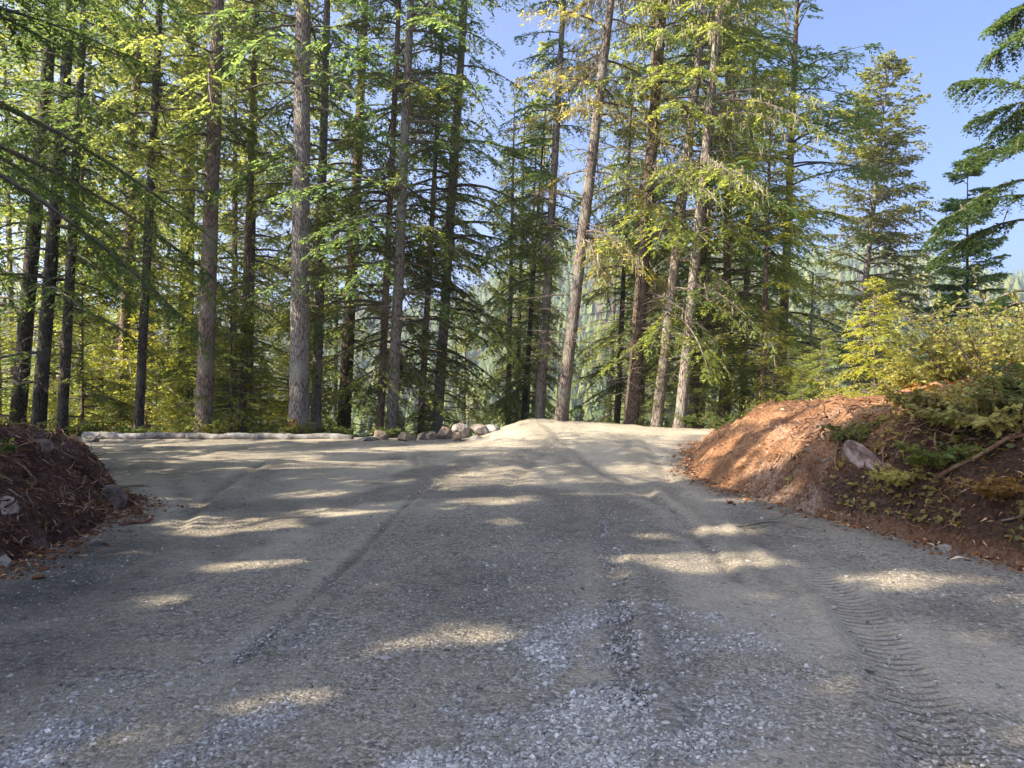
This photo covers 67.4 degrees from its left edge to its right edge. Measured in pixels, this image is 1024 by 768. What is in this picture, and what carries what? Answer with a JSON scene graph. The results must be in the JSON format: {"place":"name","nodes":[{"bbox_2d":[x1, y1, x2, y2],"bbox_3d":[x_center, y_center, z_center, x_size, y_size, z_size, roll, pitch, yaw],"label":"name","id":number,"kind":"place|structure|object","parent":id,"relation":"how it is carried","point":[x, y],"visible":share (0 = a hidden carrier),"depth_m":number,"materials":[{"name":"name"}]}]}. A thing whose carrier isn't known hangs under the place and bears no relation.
{"place":"outdoors","nodes":[
{"label":"outdoors","id":0,"kind":"place"},
{"bbox_2d":[0,268,1023,767],"bbox_3d":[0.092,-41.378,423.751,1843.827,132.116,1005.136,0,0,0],"label":"ground","id":1,"kind":"structure","parent":0,"point":[224,480],"depth_m":5.42,"materials":[{"name":"grey gravel"}]},
{"bbox_2d":[0,309,32,425],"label":"young conifer","id":2,"kind":"object","parent":1,"relation":"on","point":[7,346],"visible":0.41,"depth_m":23.11,"materials":[{"name":"green plant"}]},
{"bbox_2d":[0,0,71,421],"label":"fir tree","id":3,"kind":"object","parent":1,"relation":"on","point":[9,232],"visible":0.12,"depth_m":31.13,"materials":[{"name":"green plant"}]},
{"bbox_2d":[0,0,116,424],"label":"fir tree","id":4,"kind":"object","parent":1,"relation":"on","point":[1,235],"visible":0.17,"depth_m":27.68,"materials":[{"name":"green plant"}]},
{"bbox_2d":[0,2,119,431],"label":"fir tree","id":5,"kind":"object","parent":1,"relation":"on","point":[6,369],"visible":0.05,"depth_m":35.86,"materials":[{"name":"green plant"}]},
{"bbox_2d":[0,0,148,425],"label":"fir tree","id":6,"kind":"object","parent":1,"relation":"on","point":[19,405],"visible":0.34,"depth_m":22.80,"materials":[{"name":"green plant"}]},
{"bbox_2d":[0,0,155,428],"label":"fir tree","id":7,"kind":"object","parent":1,"relation":"on","point":[62,221],"visible":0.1,"depth_m":28.84,"materials":[{"name":"green plant"}]},
{"bbox_2d":[0,412,158,560],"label":"debris pile","id":8,"kind":"object","parent":1,"relation":"on","point":[57,493],"visible":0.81,"depth_m":8.28,"materials":[{"name":"soil"}]},
{"bbox_2d":[22,255,146,435],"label":"young conifer","id":9,"kind":"object","parent":1,"relation":"on","point":[84,396],"visible":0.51,"depth_m":23.03,"materials":[{"name":"green plant"}]},
{"bbox_2d":[0,0,175,435],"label":"fir tree","id":10,"kind":"object","parent":1,"relation":"on","point":[62,418],"visible":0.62,"depth_m":21.87,"materials":[{"name":"green plant"}]},
{"bbox_2d":[0,0,178,429],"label":"fir tree","id":11,"kind":"object","parent":1,"relation":"on","point":[48,293],"visible":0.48,"depth_m":22.03,"materials":[{"name":"green plant"}]},
{"bbox_2d":[35,0,161,421],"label":"fir tree","id":12,"kind":"object","parent":1,"relation":"on","point":[105,190],"visible":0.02,"depth_m":40.62,"materials":[{"name":"green plant"}]},
{"bbox_2d":[74,344,130,431],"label":"young conifer","id":13,"kind":"object","parent":1,"relation":"on","point":[102,371],"visible":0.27,"depth_m":24.09,"materials":[{"name":"green plant"}]},
{"bbox_2d":[103,484,127,508],"bbox_3d":[-4.974,1.422,9.577,0.329,0.355,0.323,-6,0,-17],"label":"rock","id":14,"kind":"object","parent":1,"relation":"on","point":[114,492],"visible":0.58,"depth_m":9.49,"materials":[{"name":"grey stone"}]},
{"bbox_2d":[95,365,135,431],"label":"young conifer","id":15,"kind":"object","parent":1,"relation":"on","point":[125,377],"visible":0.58,"depth_m":23.52,"materials":[{"name":"green plant"}]},
{"bbox_2d":[0,0,244,364],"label":"hemlock tree","id":16,"kind":"object","parent":1,"relation":"on","point":[75,185],"visible":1,"depth_m":12.84,"materials":[{"name":"green plant"}]},
{"bbox_2d":[29,0,228,432],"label":"fir tree","id":17,"kind":"object","parent":1,"relation":"on","point":[123,319],"visible":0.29,"depth_m":26.87,"materials":[{"name":"green plant"}]},
{"bbox_2d":[81,431,186,438],"bbox_3d":[-9.992,1.398,20.509,2.927,0.263,0.294,0,0,-2],"label":"fallen log","id":18,"kind":"object","parent":1,"relation":"on","point":[147,435],"visible":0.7,"depth_m":20.42,"materials":[{"name":"grey wood"}]},
{"bbox_2d":[53,0,241,431],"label":"fir tree","id":19,"kind":"object","parent":1,"relation":"on","point":[154,279],"visible":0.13,"depth_m":29.84,"materials":[{"name":"green plant"}]},
{"bbox_2d":[108,305,189,432],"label":"young conifer","id":20,"kind":"object","parent":1,"relation":"on","point":[149,364],"visible":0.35,"depth_m":26.18,"materials":[{"name":"green plant"}]},
{"bbox_2d":[36,0,266,432],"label":"fir tree","id":21,"kind":"object","parent":1,"relation":"on","point":[150,180],"visible":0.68,"depth_m":22.09,"materials":[{"name":"green plant"}]},
{"bbox_2d":[126,334,189,431],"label":"young conifer","id":22,"kind":"object","parent":1,"relation":"on","point":[156,371],"visible":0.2,"depth_m":28.54,"materials":[{"name":"green plant"}]},
{"bbox_2d":[30,0,290,432],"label":"fir tree","id":23,"kind":"object","parent":1,"relation":"on","point":[191,212],"visible":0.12,"depth_m":30.71,"materials":[{"name":"green plant"}]},
{"bbox_2d":[100,11,269,432],"bbox_3d":[-16.817,-6.037,39.429,8.861,29.087,7.193,0,0,-25],"label":"fir tree","id":24,"kind":"object","parent":1,"relation":"on","point":[167,261],"visible":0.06,"depth_m":38.92,"materials":[{"name":"green plant"}]},
{"bbox_2d":[146,299,247,433],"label":"young conifer","id":25,"kind":"object","parent":1,"relation":"on","point":[190,316],"visible":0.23,"depth_m":24.93,"materials":[{"name":"green plant"}]},
{"bbox_2d":[82,0,318,432],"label":"fir tree","id":26,"kind":"object","parent":1,"relation":"on","point":[205,370],"visible":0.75,"depth_m":22.08,"materials":[{"name":"green plant"}]},
{"bbox_2d":[161,317,246,432],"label":"young conifer","id":27,"kind":"object","parent":1,"relation":"on","point":[193,379],"visible":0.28,"depth_m":23.37,"materials":[{"name":"green plant"}]},
{"bbox_2d":[186,432,251,439],"bbox_3d":[-7.682,1.399,20.404,1.900,0.249,0.277,0,0,-4],"label":"fallen log","id":28,"kind":"object","parent":1,"relation":"on","point":[199,435],"visible":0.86,"depth_m":20.31,"materials":[{"name":"grey wood"}]},
{"bbox_2d":[171,271,282,433],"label":"young conifer","id":29,"kind":"object","parent":1,"relation":"on","point":[231,406],"visible":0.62,"depth_m":22.91,"materials":[{"name":"green plant"}]},
{"bbox_2d":[158,0,312,432],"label":"fir tree","id":30,"kind":"object","parent":1,"relation":"on","point":[236,231],"visible":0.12,"depth_m":33.41,"materials":[{"name":"green plant"}]},
{"bbox_2d":[192,305,283,432],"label":"young conifer","id":31,"kind":"object","parent":1,"relation":"on","point":[241,381],"visible":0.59,"depth_m":23.30,"materials":[{"name":"green plant"}]},
{"bbox_2d":[147,0,342,432],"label":"fir tree","id":32,"kind":"object","parent":1,"relation":"on","point":[253,255],"visible":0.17,"depth_m":30.19,"materials":[{"name":"green plant"}]},
{"bbox_2d":[151,1,354,432],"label":"fir tree","id":33,"kind":"object","parent":1,"relation":"on","point":[227,211],"visible":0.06,"depth_m":37.56,"materials":[{"name":"green plant"}]},
{"bbox_2d":[163,0,347,432],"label":"fir tree","id":34,"kind":"object","parent":1,"relation":"on","point":[247,265],"visible":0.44,"depth_m":24.37,"materials":[{"name":"green plant"}]},
{"bbox_2d":[238,364,281,433],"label":"young conifer","id":35,"kind":"object","parent":1,"relation":"on","point":[264,399],"visible":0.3,"depth_m":24.18,"materials":[{"name":"green plant"}]},
{"bbox_2d":[246,313,338,432],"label":"young conifer","id":36,"kind":"object","parent":1,"relation":"on","point":[280,364],"visible":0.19,"depth_m":26.00,"materials":[{"name":"green plant"}]},
{"bbox_2d":[167,0,423,433],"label":"fir tree","id":37,"kind":"object","parent":1,"relation":"on","point":[300,312],"visible":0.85,"depth_m":22.07,"materials":[{"name":"green plant"}]},
{"bbox_2d":[251,433,353,439],"bbox_3d":[-5.567,1.425,20.451,2.681,0.271,0.285,0,0,-4],"label":"fallen log","id":38,"kind":"object","parent":1,"relation":"on","point":[287,436],"visible":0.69,"depth_m":20.38,"materials":[{"name":"grey wood"}]},
{"bbox_2d":[266,318,351,431],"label":"young conifer","id":39,"kind":"object","parent":1,"relation":"on","point":[310,366],"visible":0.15,"depth_m":25.30,"materials":[{"name":"green plant"}]},
{"bbox_2d":[254,47,374,426],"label":"fir tree","id":40,"kind":"object","parent":1,"relation":"on","point":[311,210],"visible":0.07,"depth_m":42.02,"materials":[{"name":"green plant"}]},
{"bbox_2d":[218,0,419,432],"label":"fir tree","id":41,"kind":"object","parent":1,"relation":"on","point":[316,394],"visible":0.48,"depth_m":24.73,"materials":[{"name":"green plant"}]},
{"bbox_2d":[254,0,437,433],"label":"fir tree","id":42,"kind":"object","parent":1,"relation":"on","point":[345,416],"visible":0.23,"depth_m":27.80,"materials":[{"name":"green plant"}]},
{"bbox_2d":[321,161,373,434],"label":"fir tree","id":43,"kind":"object","parent":1,"relation":"on","point":[336,379],"visible":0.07,"depth_m":46.99,"materials":[{"name":"green plant"}]},
{"bbox_2d":[231,0,527,436],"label":"fir tree","id":44,"kind":"object","parent":1,"relation":"on","point":[413,18],"visible":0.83,"depth_m":23.34,"materials":[{"name":"green plant"}]},
{"bbox_2d":[252,0,510,432],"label":"fir tree","id":45,"kind":"object","parent":1,"relation":"on","point":[382,359],"visible":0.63,"depth_m":24.38,"materials":[{"name":"green plant"}]},
{"bbox_2d":[406,391,441,437],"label":"young conifer","id":46,"kind":"object","parent":1,"relation":"on","point":[424,420],"visible":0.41,"depth_m":25.70,"materials":[{"name":"green plant"}]},
{"bbox_2d":[360,0,492,438],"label":"fir tree","id":47,"kind":"object","parent":1,"relation":"on","point":[443,197],"visible":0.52,"depth_m":25.87,"materials":[{"name":"green plant"}]},
{"bbox_2d":[400,114,491,438],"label":"fir tree","id":48,"kind":"object","parent":1,"relation":"on","point":[451,385],"visible":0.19,"depth_m":27.95,"materials":[{"name":"green plant"}]},
{"bbox_2d":[321,0,577,435],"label":"fir tree","id":49,"kind":"object","parent":1,"relation":"on","point":[443,335],"visible":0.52,"depth_m":25.67,"materials":[{"name":"green plant"}]},
{"bbox_2d":[444,303,487,434],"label":"fir tree","id":50,"kind":"object","parent":1,"relation":"on","point":[465,411],"visible":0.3,"depth_m":40.06,"materials":[{"name":"green plant"}]},
{"bbox_2d":[474,85,538,426],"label":"fir tree","id":51,"kind":"object","parent":1,"relation":"on","point":[509,317],"visible":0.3,"depth_m":29.91,"materials":[{"name":"green plant"}]},
{"bbox_2d":[0,234,1023,436],"bbox_3d":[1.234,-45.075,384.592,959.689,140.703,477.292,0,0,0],"label":"hillside forest","id":52,"kind":"object","parent":1,"relation":"on","point":[1015,281],"visible":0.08,"depth_m":378.68,"materials":[{"name":"green plant"}]},
{"bbox_2d":[0,440,1023,586],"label":"verge litter","id":53,"kind":"object","parent":1,"relation":"on","point":[660,470],"visible":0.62,"depth_m":8.41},
{"bbox_2d":[472,81,559,423],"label":"fir tree","id":54,"kind":"object","parent":1,"relation":"on","point":[520,318],"visible":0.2,"depth_m":31.91,"materials":[{"name":"green plant"}]},
{"bbox_2d":[474,115,578,425],"bbox_3d":[0.557,-3.351,30.376,4.449,14.625,3.687,0,0,-30],"label":"fir tree","id":55,"kind":"object","parent":1,"relation":"on","point":[553,407],"visible":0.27,"depth_m":30.15,"materials":[{"name":"green plant"}]},
{"bbox_2d":[484,87,576,426],"bbox_3d":[0.866,-3.880,27.970,3.422,13.803,3.840,4,0,0],"label":"fir tree","id":56,"kind":"object","parent":1,"relation":"on","point":[524,387],"visible":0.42,"depth_m":27.87,"materials":[{"name":"green plant"}]},
{"bbox_2d":[474,41,586,423],"bbox_3d":[1.198,-5.153,38.890,5.824,24.725,5.367,2,-1,0],"label":"fir tree","id":57,"kind":"object","parent":1,"relation":"on","point":[575,192],"visible":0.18,"depth_m":38.70,"materials":[{"name":"green plant"}]},
{"bbox_2d":[468,0,622,418],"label":"fir tree","id":58,"kind":"object","parent":1,"relation":"on","point":[541,385],"visible":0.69,"depth_m":25.36,"materials":[{"name":"green plant"}]},
{"bbox_2d":[505,0,698,420],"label":"fir tree","id":59,"kind":"object","parent":1,"relation":"on","point":[597,102],"visible":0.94,"depth_m":22.89,"materials":[{"name":"green plant"}]},
{"bbox_2d":[571,155,654,423],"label":"fir tree","id":60,"kind":"object","parent":1,"relation":"on","point":[614,280],"visible":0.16,"depth_m":50.16,"materials":[{"name":"green plant"}]},
{"bbox_2d":[572,37,664,422],"bbox_3d":[4.254,-4.758,29.094,3.705,16.437,3.571,3,0,0],"label":"fir tree","id":61,"kind":"object","parent":1,"relation":"on","point":[617,402],"visible":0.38,"depth_m":28.91,"materials":[{"name":"green plant"}]},
{"bbox_2d":[569,105,683,422],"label":"fir tree","id":62,"kind":"object","parent":1,"relation":"on","point":[597,337],"visible":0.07,"depth_m":46.52,"materials":[{"name":"green plant"}]},
{"bbox_2d":[568,0,715,424],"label":"fir tree","id":63,"kind":"object","parent":1,"relation":"on","point":[664,131],"visible":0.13,"depth_m":32.42,"materials":[{"name":"green plant"}]},
{"bbox_2d":[528,0,787,424],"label":"fir tree","id":64,"kind":"object","parent":1,"relation":"on","point":[632,401],"visible":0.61,"depth_m":23.79,"materials":[{"name":"green plant"}]},
{"bbox_2d":[635,340,691,427],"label":"young conifer","id":65,"kind":"object","parent":1,"relation":"on","point":[673,382],"visible":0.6,"depth_m":23.83,"materials":[{"name":"green plant"}]},
{"bbox_2d":[573,0,790,426],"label":"fir tree","id":66,"kind":"object","parent":1,"relation":"on","point":[677,242],"visible":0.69,"depth_m":23.10,"materials":[{"name":"green plant"}]},
{"bbox_2d":[663,337,731,427],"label":"young conifer","id":67,"kind":"object","parent":1,"relation":"on","point":[694,390],"visible":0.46,"depth_m":24.33,"materials":[{"name":"green plant"}]},
{"bbox_2d":[569,0,831,427],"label":"fir tree","id":68,"kind":"object","parent":1,"relation":"on","point":[689,62],"visible":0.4,"depth_m":25.79,"materials":[{"name":"green plant"}]},
{"bbox_2d":[640,13,776,427],"bbox_3d":[8.266,-6.820,32.875,6.092,23.317,6.792,2,0,0],"label":"fir tree","id":69,"kind":"object","parent":1,"relation":"on","point":[697,130],"visible":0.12,"depth_m":32.39,"materials":[{"name":"green plant"}]},
{"bbox_2d":[589,0,844,427],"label":"fir tree","id":70,"kind":"object","parent":1,"relation":"on","point":[714,31],"visible":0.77,"depth_m":22.75,"materials":[{"name":"green plant"}]},
{"bbox_2d":[649,0,793,426],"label":"fir tree","id":71,"kind":"object","parent":1,"relation":"on","point":[722,393],"visible":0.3,"depth_m":25.81,"materials":[{"name":"green plant"}]},
{"bbox_2d":[609,0,845,427],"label":"fir tree","id":72,"kind":"object","parent":1,"relation":"on","point":[802,282],"visible":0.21,"depth_m":27.20,"materials":[{"name":"green plant"}]},
{"bbox_2d":[648,0,841,427],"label":"fir tree","id":73,"kind":"object","parent":1,"relation":"on","point":[790,316],"visible":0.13,"depth_m":28.81,"materials":[{"name":"green plant"}]},
{"bbox_2d":[691,69,844,424],"bbox_3d":[8.095,-3.974,24.385,4.964,12.266,4.523,0,0,21],"label":"fir tree","id":74,"kind":"object","parent":1,"relation":"on","point":[765,287],"visible":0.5,"depth_m":24.43,"materials":[{"name":"green plant"}]},
{"bbox_2d":[741,307,814,415],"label":"young conifer","id":75,"kind":"object","parent":1,"relation":"on","point":[771,337],"visible":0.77,"depth_m":23.32,"materials":[{"name":"green plant"}]},
{"bbox_2d":[689,0,904,405],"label":"fir tree","id":76,"kind":"object","parent":1,"relation":"on","point":[871,171],"visible":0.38,"depth_m":28.90,"materials":[{"name":"green plant"}]},
{"bbox_2d":[795,329,844,399],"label":"young conifer","id":77,"kind":"object","parent":1,"relation":"on","point":[831,345],"visible":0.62,"depth_m":21.67,"materials":[{"name":"green plant"}]},
{"bbox_2d":[767,49,951,397],"bbox_3d":[17.418,-4.409,37.620,8.685,23.641,8.641,6,0,0],"label":"fir tree","id":78,"kind":"object","parent":1,"relation":"on","point":[874,157],"visible":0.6,"depth_m":37.34,"materials":[{"name":"green plant"}]},
{"bbox_2d":[828,277,908,397],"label":"young conifer","id":79,"kind":"object","parent":1,"relation":"on","point":[887,303],"visible":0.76,"depth_m":16.95,"materials":[{"name":"green plant"}]},
{"bbox_2d":[909,145,1023,382],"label":"fir tree","id":80,"kind":"object","parent":1,"relation":"on","point":[966,286],"visible":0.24,"depth_m":29.72,"materials":[{"name":"green plant"}]},
{"bbox_2d":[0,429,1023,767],"bbox_3d":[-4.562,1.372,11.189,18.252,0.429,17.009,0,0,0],"label":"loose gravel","id":81,"kind":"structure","parent":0,"point":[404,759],"depth_m":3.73,"materials":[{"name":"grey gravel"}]},
{"bbox_2d":[0,0,1023,332],"label":"sky","id":82,"kind":"structure","parent":0,"point":[942,35],"materials":[{"name":"blue"}]},
{"bbox_2d":[692,381,1023,563],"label":"earth bank","id":83,"kind":"structure","parent":0,"point":[977,531],"depth_m":8.79,"materials":[{"name":"orange soil"}]},
{"bbox_2d":[816,418,885,442],"bbox_3d":[4.095,0.584,9.238,0.822,0.346,0.782,0,0,14],"label":"leafy shrub","id":84,"kind":"object","parent":83,"relation":"on","point":[858,432],"visible":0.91,"depth_m":9.20,"materials":[{"name":"green plant"}]},
{"bbox_2d":[841,440,885,469],"bbox_3d":[4.098,0.951,8.851,0.178,0.773,0.832,-38,15,-11],"label":"rock","id":85,"kind":"object","parent":83,"relation":"on","point":[857,454],"visible":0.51,"depth_m":8.75,"materials":[{"name":"grey stone"}]},
{"bbox_2d":[769,386,1023,544],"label":"root tangle","id":86,"kind":"object","parent":83,"relation":"on","point":[962,430],"visible":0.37,"depth_m":9.00,"materials":[{"name":"brown wood"}]},
{"bbox_2d":[865,461,931,486],"bbox_3d":[4.112,0.945,8.172,0.605,0.323,0.626,0,0,0],"label":"leafy shrub","id":87,"kind":"object","parent":83,"relation":"on","point":[900,478],"visible":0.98,"depth_m":8.11,"materials":[{"name":"green plant"}]},
{"bbox_2d":[782,402,1023,548],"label":"fallen leaves","id":88,"kind":"object","parent":83,"relation":"on","point":[881,417],"visible":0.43,"depth_m":8.04,"materials":[{"name":"plant"}]},
{"bbox_2d":[874,355,936,389],"bbox_3d":[8.297,-0.140,15.998,1.632,0.945,1.338,0,0,-43],"label":"bush","id":89,"kind":"object","parent":83,"relation":"on","point":[903,376],"visible":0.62,"depth_m":15.79,"materials":[{"name":"green plant"}]},
{"bbox_2d":[890,427,987,469],"bbox_3d":[4.420,0.675,7.918,0.934,0.418,0.788,0,0,41],"label":"leafy shrub","id":90,"kind":"object","parent":83,"relation":"on","point":[936,459],"visible":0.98,"depth_m":7.78,"materials":[{"name":"green plant"}]},
{"bbox_2d":[887,378,990,412],"bbox_3d":[4.574,0.151,8.219,0.958,0.427,0.885,0,0,35],"label":"leafy shrub","id":91,"kind":"object","parent":83,"relation":"on","point":[914,395],"visible":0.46,"depth_m":8.15,"materials":[{"name":"green plant"}]},
{"bbox_2d":[891,390,997,428],"bbox_3d":[4.492,0.250,7.971,0.960,0.503,1.146,0,0,35],"label":"leafy shrub","id":92,"kind":"object","parent":83,"relation":"on","point":[936,415],"visible":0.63,"depth_m":7.85,"materials":[{"name":"green plant"}]},
{"bbox_2d":[889,326,1011,384],"bbox_3d":[7.710,-0.416,13.586,2.004,1.164,1.638,0,0,0],"label":"bush","id":93,"kind":"object","parent":83,"relation":"on","point":[947,370],"visible":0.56,"depth_m":13.35,"materials":[{"name":"green plant"}]},
{"bbox_2d":[878,291,1023,380],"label":"bush","id":94,"kind":"object","parent":83,"relation":"on","point":[915,322],"visible":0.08,"depth_m":17.41,"materials":[{"name":"green plant"}]},
{"bbox_2d":[882,255,1023,393],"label":"bush","id":95,"kind":"object","parent":83,"relation":"on","point":[949,342],"visible":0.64,"depth_m":12.58,"materials":[{"name":"green plant"}]},
{"bbox_2d":[916,270,1023,359],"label":"bush","id":96,"kind":"object","parent":83,"relation":"on","point":[993,311],"visible":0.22,"depth_m":14.97,"materials":[{"name":"green plant"}]},
{"bbox_2d":[917,3,1023,384],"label":"hemlock tree","id":97,"kind":"object","parent":83,"relation":"on","point":[1014,141],"visible":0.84,"depth_m":15.78,"materials":[{"name":"green plant"}]},
{"bbox_2d":[933,433,1023,480],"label":"stick","id":98,"kind":"object","parent":83,"relation":"on","point":[964,461],"visible":0.95,"depth_m":7.52,"materials":[{"name":"brown wood"}]},
{"bbox_2d":[935,374,1023,413],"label":"leafy shrub","id":99,"kind":"object","parent":83,"relation":"on","point":[968,400],"visible":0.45,"depth_m":7.75,"materials":[{"name":"green plant"}]},
{"bbox_2d":[937,391,1023,437],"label":"leafy shrub","id":100,"kind":"object","parent":83,"relation":"on","point":[994,422],"visible":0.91,"depth_m":7.37,"materials":[{"name":"green plant"}]},
{"bbox_2d":[938,469,1023,501],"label":"leafy shrub","id":101,"kind":"object","parent":83,"relation":"on","point":[991,491],"visible":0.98,"depth_m":7.06,"materials":[{"name":"green plant"}]},
{"bbox_2d":[952,296,1023,377],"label":"bush","id":102,"kind":"object","parent":83,"relation":"on","point":[1004,353],"visible":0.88,"depth_m":11.60,"materials":[{"name":"green plant"}]},
{"bbox_2d":[960,358,1023,396],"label":"leafy shrub","id":103,"kind":"object","parent":83,"relation":"on","point":[1009,383],"visible":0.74,"depth_m":7.61,"materials":[{"name":"green plant"}]},
{"bbox_2d":[961,382,1023,414],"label":"leafy shrub","id":104,"kind":"object","parent":83,"relation":"on","point":[1009,400],"visible":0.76,"depth_m":7.37,"materials":[{"name":"green plant"}]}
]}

